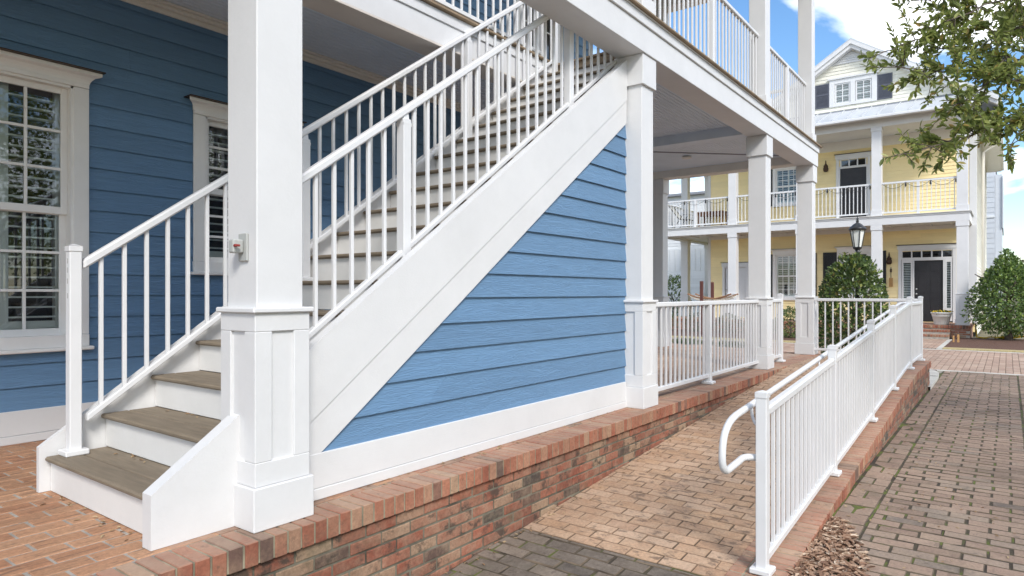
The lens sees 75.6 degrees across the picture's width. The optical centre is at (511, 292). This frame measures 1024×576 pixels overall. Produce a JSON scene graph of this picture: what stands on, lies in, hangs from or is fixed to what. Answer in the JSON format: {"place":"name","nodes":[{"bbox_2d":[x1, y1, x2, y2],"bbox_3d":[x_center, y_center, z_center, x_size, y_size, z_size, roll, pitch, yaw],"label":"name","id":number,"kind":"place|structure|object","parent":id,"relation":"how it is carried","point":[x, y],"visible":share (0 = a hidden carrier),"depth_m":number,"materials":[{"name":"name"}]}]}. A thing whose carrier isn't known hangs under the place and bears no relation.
{"place":"outdoors","nodes":[
{"label":"outdoors","id":0,"kind":"place"},
{"bbox_2d":[441,528,701,575],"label":"forecourt","id":1,"kind":"structure","parent":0,"point":[526,552],"depth_m":3.94,"materials":[{"name":"brick"}]},
{"bbox_2d":[41,377,1016,572],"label":"scattered leaves","id":2,"kind":"object","parent":1,"relation":"on","point":[61,496],"visible":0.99,"depth_m":4.45,"materials":[{"name":"brown plant"}]},
{"bbox_2d":[593,0,1023,263],"label":"sky","id":3,"kind":"structure","parent":0,"point":[836,21],"materials":[{"name":"blue"}]},
{"bbox_2d":[672,338,1023,374],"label":"lane","id":4,"kind":"structure","parent":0,"point":[989,362],"depth_m":14.58,"materials":[{"name":"beige brick"}]},
{"bbox_2d":[672,337,715,344],"bbox_3d":[5.004,1.452,18.873,0.921,0.354,1.510,0,0,-42],"label":"ground plant","id":5,"kind":"object","parent":4,"relation":"on","point":[689,341],"visible":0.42,"depth_m":18.85,"materials":[{"name":"green plant"}]},
{"bbox_2d":[712,340,743,347],"bbox_3d":[6.016,1.435,17.918,1.639,0.319,0.727,0,0,43],"label":"ground plant","id":6,"kind":"object","parent":4,"relation":"on","point":[732,344],"visible":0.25,"depth_m":17.86,"materials":[{"name":"green plant"}]},
{"bbox_2d":[672,329,1023,375],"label":"planting bed","id":7,"kind":"object","parent":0,"point":[996,343],"visible":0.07,"depth_m":18.92,"materials":[{"name":"brown soil"}]},
{"bbox_2d":[682,313,712,331],"bbox_3d":[6.870,1.095,24.494,1.229,0.826,0.918,0,0,37],"label":"hedge shrub","id":8,"kind":"object","parent":7,"relation":"on","point":[694,323],"visible":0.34,"depth_m":24.47,"materials":[{"name":"green plant"}]},
{"bbox_2d":[687,281,737,334],"bbox_3d":[7.098,0.520,23.741,1.647,1.840,2.188,0,0,-9],"label":"hammock","id":9,"kind":"object","parent":7,"relation":"on","point":[701,297],"visible":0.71,"depth_m":23.25,"materials":[{"name":"fabric"}]},
{"bbox_2d":[715,313,743,332],"bbox_3d":[7.785,1.098,23.684,1.204,0.802,0.886,0,0,37],"label":"hedge shrub","id":10,"kind":"object","parent":7,"relation":"on","point":[725,324],"visible":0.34,"depth_m":23.66,"materials":[{"name":"green plant"}]},
{"bbox_2d":[775,306,795,337],"bbox_3d":[8.845,0.992,21.085,1.258,1.178,1.080,0,0,37],"label":"garden shrub","id":11,"kind":"object","parent":7,"relation":"on","point":[790,323],"visible":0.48,"depth_m":21.01,"materials":[{"name":"green plant"}]},
{"bbox_2d":[817,252,890,352],"bbox_3d":[6.530,0.377,12.638,1.490,2.342,1.498,0,0,37],"label":"magnolia shrub","id":12,"kind":"object","parent":7,"relation":"on","point":[841,284],"visible":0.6,"depth_m":12.39,"materials":[{"name":"green plant"}]},
{"bbox_2d":[848,216,866,324],"bbox_3d":[6.861,-0.010,13.107,0.330,3.020,0.330,0,0,37],"label":"street lamp","id":13,"kind":"object","parent":7,"relation":"on","point":[857,229],"visible":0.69,"depth_m":13.05,"materials":[{"name":"black metal"}]},
{"bbox_2d":[960,248,1023,339],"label":"holly shrub","id":14,"kind":"object","parent":7,"relation":"on","point":[1001,271],"visible":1,"depth_m":19.83,"materials":[{"name":"green plant"}]},
{"bbox_2d":[975,329,1023,338],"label":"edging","id":15,"kind":"object","parent":7,"relation":"on","point":[1000,337],"visible":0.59,"depth_m":20.55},
{"bbox_2d":[792,371,1023,575],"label":"road","id":16,"kind":"structure","parent":0,"point":[988,476],"depth_m":5.14,"materials":[{"name":"brown brick"}]},
{"bbox_2d":[786,516,875,575],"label":"leaf pile","id":17,"kind":"object","parent":16,"relation":"on","point":[834,529],"visible":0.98,"depth_m":3.90,"materials":[{"name":"brown plant"}]},
{"bbox_2d":[923,339,946,348],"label":"path","id":18,"kind":"structure","parent":0,"point":[931,343],"depth_m":18.98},
{"bbox_2d":[939,299,1023,375],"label":"ground","id":19,"kind":"structure","parent":0,"point":[981,333],"depth_m":24.32,"materials":[{"name":"soil"}]},
{"bbox_2d":[87,346,820,575],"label":"brick wall","id":20,"kind":"structure","parent":19,"relation":"on","point":[447,516],"depth_m":3.90,"materials":[{"name":"red brick"}]},
{"bbox_2d":[0,347,800,575],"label":"porch floor","id":21,"kind":"structure","parent":20,"relation":"on","point":[51,537],"depth_m":3.04,"materials":[{"name":"red brick"}]},
{"bbox_2d":[36,58,626,550],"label":"staircase","id":22,"kind":"structure","parent":21,"relation":"on","point":[364,346],"depth_m":3.93,"materials":[{"name":"white wood"}]},
{"bbox_2d":[58,1,557,457],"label":"stair railing","id":23,"kind":"object","parent":22,"relation":"on","point":[76,263],"visible":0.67,"depth_m":4.21,"materials":[{"name":"white wood"}]},
{"bbox_2d":[302,15,616,338],"bbox_3d":[0.083,-1.553,5.104,0.128,3.872,4.349,0,0,37],"label":"stair railing","id":24,"kind":"object","parent":22,"relation":"on","point":[406,243],"visible":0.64,"depth_m":4.26,"materials":[{"name":"white wood"}]},
{"bbox_2d":[0,0,822,533],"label":"blue house","id":25,"kind":"structure","parent":21,"relation":"on","point":[118,118],"depth_m":5.28,"materials":[{"name":"wood"}]},
{"bbox_2d":[0,47,105,354],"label":"window","id":26,"kind":"structure","parent":25,"relation":"in","point":[44,102],"depth_m":5.01,"materials":[{"name":"white wood"}]},
{"bbox_2d":[229,233,247,261],"bbox_3d":[-1.257,-0.210,3.027,0.076,0.130,0.070,0,0,37],"label":"latch box","id":27,"kind":"object","parent":25,"relation":"attached to","point":[240,245],"visible":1,"depth_m":3.03,"materials":[{"name":"grey plastic"}]},
{"bbox_2d":[184,94,306,275],"bbox_3d":[-2.675,-0.923,6.295,0.740,1.534,1.160,0,0,37],"label":"window","id":28,"kind":"structure","parent":25,"relation":"in","point":[210,116],"depth_m":5.87,"materials":[{"name":"white wood"}]},
{"bbox_2d":[432,0,541,55],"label":"deck railing","id":29,"kind":"object","parent":25,"relation":"on","point":[460,11],"visible":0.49,"depth_m":6.84,"materials":[{"name":"white wood"}]},
{"bbox_2d":[516,0,559,62],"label":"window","id":30,"kind":"structure","parent":25,"relation":"in","point":[516,0],"depth_m":10.40,"materials":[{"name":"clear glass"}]},
{"bbox_2d":[653,0,758,94],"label":"deck railing","id":31,"kind":"object","parent":25,"relation":"on","point":[712,29],"visible":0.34,"depth_m":8.22,"materials":[{"name":"white wood"}]},
{"bbox_2d":[770,46,805,132],"bbox_3d":[4.380,-3.137,10.572,0.132,1.080,2.525,0,0,37],"label":"deck railing","id":32,"kind":"object","parent":25,"relation":"on","point":[798,83],"visible":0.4,"depth_m":10.59,"materials":[{"name":"white metal"}]},
{"bbox_2d":[814,298,917,350],"bbox_3d":[5.893,0.547,11.033,1.575,0.904,0.055,0,0,37],"label":"landing railing","id":33,"kind":"object","parent":25,"relation":"attached to","point":[856,300],"visible":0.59,"depth_m":11.24,"materials":[{"name":"white metal"}]},
{"bbox_2d":[656,300,758,391],"bbox_3d":[2.377,0.586,7.890,0.132,0.982,3.650,0,0,37],"label":"porch railing","id":34,"kind":"object","parent":20,"relation":"on","point":[707,374],"visible":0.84,"depth_m":7.79,"materials":[{"name":"white metal"}]},
{"bbox_2d":[773,293,785,361],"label":"porch railing","id":35,"kind":"object","parent":20,"relation":"on","point":[779,300],"visible":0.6,"depth_m":10.22,"materials":[{"name":"white metal"}]},
{"bbox_2d":[522,356,827,575],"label":"ramp","id":36,"kind":"structure","parent":19,"relation":"on","point":[683,502],"depth_m":4.79,"materials":[{"name":"beige brick"}]},
{"bbox_2d":[668,274,694,316],"bbox_3d":[7.713,0.436,31.120,1.785,2.702,1.691,0,0,8],"label":"tall shrub","id":37,"kind":"object","parent":19,"relation":"on","point":[672,280],"visible":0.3,"depth_m":31.09,"materials":[{"name":"green plant"}]},
{"bbox_2d":[668,191,704,316],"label":"white building","id":38,"kind":"structure","parent":19,"relation":"on","point":[696,262],"depth_m":37.38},
{"bbox_2d":[725,360,930,575],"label":"ramp wall","id":39,"kind":"structure","parent":19,"relation":"on","point":[895,409],"depth_m":5.18,"materials":[{"name":"red brick"}]},
{"bbox_2d":[719,296,924,575],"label":"ramp railing","id":40,"kind":"object","parent":39,"relation":"on","point":[838,398],"visible":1,"depth_m":4.82,"materials":[{"name":"white metal"}]},
{"bbox_2d":[668,38,1003,339],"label":"yellow house","id":41,"kind":"structure","parent":19,"relation":"on","point":[939,259],"depth_m":23.95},
{"bbox_2d":[668,205,683,228],"bbox_3d":[6.912,-3.181,28.423,0.080,1.118,2.350,0,0,37],"label":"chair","id":42,"kind":"object","parent":41,"relation":"on","point":[674,217],"visible":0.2,"depth_m":28.62,"materials":[{"name":"white metal"}]},
{"bbox_2d":[669,206,692,227],"bbox_3d":[7.127,-3.131,27.543,1.026,0.998,0.556,0,0,37],"label":"sling chair","id":43,"kind":"object","parent":41,"relation":"on","point":[691,220],"visible":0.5,"depth_m":27.55,"materials":[{"name":"black paint"}]},
{"bbox_2d":[690,210,703,226],"bbox_3d":[8.564,-3.181,30.622,0.080,1.118,2.550,0,0,37],"label":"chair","id":44,"kind":"object","parent":41,"relation":"on","point":[691,212],"visible":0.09,"depth_m":30.61,"materials":[{"name":"white metal"}]},
{"bbox_2d":[668,196,727,226],"bbox_3d":[7.337,-3.181,26.409,2.700,1.118,0.080,0,0,37],"label":"balcony railing","id":45,"kind":"object","parent":41,"relation":"on","point":[694,224],"visible":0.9,"depth_m":26.37,"materials":[{"name":"white metal"}]},
{"bbox_2d":[697,210,727,226],"bbox_3d":[8.306,-2.976,27.282,1.100,0.708,0.800,0,0,37],"label":"balcony table","id":46,"kind":"object","parent":41,"relation":"on","point":[714,213],"visible":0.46,"depth_m":27.15,"materials":[{"name":"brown wood"}]},
{"bbox_2d":[725,267,745,316],"bbox_3d":[9.224,-0.023,27.230,0.862,2.026,0.120,0,0,37],"label":"door","id":47,"kind":"structure","parent":41,"relation":"in","point":[742,271],"depth_m":27.09,"materials":[{"name":"white wood"}]},
{"bbox_2d":[737,190,795,222],"bbox_3d":[9.528,-3.181,24.763,2.180,1.118,0.080,0,0,37],"label":"balcony railing","id":48,"kind":"object","parent":41,"relation":"on","point":[783,192],"visible":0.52,"depth_m":24.44,"materials":[{"name":"white wood"}]},
{"bbox_2d":[771,248,795,299],"bbox_3d":[11.003,-0.718,26.168,1.310,2.024,0.740,0,0,37],"label":"window","id":49,"kind":"structure","parent":41,"relation":"in","point":[784,261],"depth_m":26.25,"materials":[{"name":"white wood"}]},
{"bbox_2d":[773,166,795,206],"bbox_3d":[11.023,-4.203,26.194,1.200,1.594,0.675,0,0,37],"label":"window","id":50,"kind":"structure","parent":41,"relation":"in","point":[784,179],"depth_m":26.25,"materials":[{"name":"clear glass"}]},
{"bbox_2d":[668,178,956,206],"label":"string lights","id":51,"kind":"object","parent":41,"relation":"attached to","point":[827,191],"visible":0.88,"depth_m":23.14,"materials":[{"name":"black paint"}]},
{"bbox_2d":[823,161,828,171],"bbox_3d":[11.912,-4.800,25.039,0.181,0.440,0.256,0,0,37],"label":"wall lantern","id":52,"kind":"object","parent":41,"relation":"attached to","point":[825,168],"depth_m":24.96,"materials":[{"name":"brown metal"}]},
{"bbox_2d":[815,184,870,217],"bbox_3d":[11.492,-3.181,23.287,2.135,1.118,0.080,0,0,37],"label":"balcony railing","id":53,"kind":"object","parent":41,"relation":"on","point":[837,215],"visible":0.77,"depth_m":23.20,"materials":[{"name":"white metal"}]},
{"bbox_2d":[834,245,870,297],"bbox_3d":[12.874,-0.753,24.763,1.310,1.954,0.740,0,0,37],"label":"window","id":54,"kind":"structure","parent":41,"relation":"in","point":[866,250],"depth_m":24.63,"materials":[{"name":"white glass"}]},
{"bbox_2d":[827,70,878,107],"bbox_3d":[12.738,-7.555,24.640,1.720,1.070,0.300,0,0,37],"label":"gable window","id":55,"kind":"structure","parent":41,"relation":"in","point":[858,88],"depth_m":24.58,"materials":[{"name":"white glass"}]},
{"bbox_2d":[841,167,865,217],"bbox_3d":[12.722,-3.663,24.602,0.872,1.986,0.120,0,0,37],"label":"door","id":56,"kind":"structure","parent":41,"relation":"in","point":[850,176],"depth_m":24.61,"materials":[{"name":"grey paint"}]},
{"bbox_2d":[886,253,891,264],"bbox_3d":[13.591,-1.240,23.777,0.181,0.440,0.256,0,0,37],"label":"wall lantern","id":57,"kind":"object","parent":41,"relation":"attached to","point":[888,260],"depth_m":23.70,"materials":[{"name":"brown metal"}]},
{"bbox_2d":[889,269,892,286],"bbox_3d":[13.647,-0.570,23.769,0.120,0.700,0.060,0,0,37],"label":"wind chime","id":58,"kind":"object","parent":57,"relation":"hanging from","point":[890,282],"visible":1,"depth_m":23.75,"materials":[{"name":"brown wood"}]},
{"bbox_2d":[882,176,956,213],"bbox_3d":[13.433,-3.181,21.828,2.120,1.118,0.080,0,0,37],"label":"balcony railing","id":59,"kind":"object","parent":41,"relation":"on","point":[918,210],"visible":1,"depth_m":21.79,"materials":[{"name":"white metal"}]},
{"bbox_2d":[914,260,942,320],"bbox_3d":[14.624,-0.073,23.172,0.852,2.126,0.120,0,0,37],"label":"door","id":60,"kind":"structure","parent":41,"relation":"in","point":[928,275],"depth_m":23.17,"materials":[{"name":"grey paint"}]},
{"bbox_2d":[930,310,952,324],"bbox_3d":[13.903,0.786,21.364,0.628,0.489,0.634,0,0,37],"label":"flower pot","id":61,"kind":"object","parent":41,"relation":"on","point":[941,317],"visible":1,"depth_m":21.18,"materials":[{"name":"ceramic"}]},
{"bbox_2d":[672,336,1023,352],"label":"grass edge","id":62,"kind":"object","parent":19,"relation":"on","point":[954,348],"depth_m":16.92,"materials":[{"name":"green plant"}]},
{"bbox_2d":[712,339,1023,375],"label":"pavement edging","id":63,"kind":"object","parent":19,"relation":"on","point":[939,371],"depth_m":12.62,"materials":[{"name":"concrete"}]},
{"bbox_2d":[928,369,938,389],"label":"kerb","id":64,"kind":"structure","parent":19,"relation":"on","point":[934,376],"depth_m":11.30,"materials":[{"name":"concrete"}]},
{"bbox_2d":[857,0,1023,177],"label":"oak tree","id":65,"kind":"object","parent":19,"relation":"on","point":[999,65],"visible":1,"depth_m":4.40,"materials":[{"name":"green plant"}]},
{"bbox_2d":[936,339,951,348],"bbox_3d":[12.333,1.559,18.796,0.125,0.242,4.130,0,0,37],"label":"path edging","id":66,"kind":"object","parent":19,"relation":"on","point":[945,343],"visible":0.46,"depth_m":18.36,"materials":[{"name":"concrete"}]},
{"bbox_2d":[985,172,1003,317],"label":"grey building","id":67,"kind":"structure","parent":19,"relation":"on","point":[995,208],"depth_m":38.94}
]}

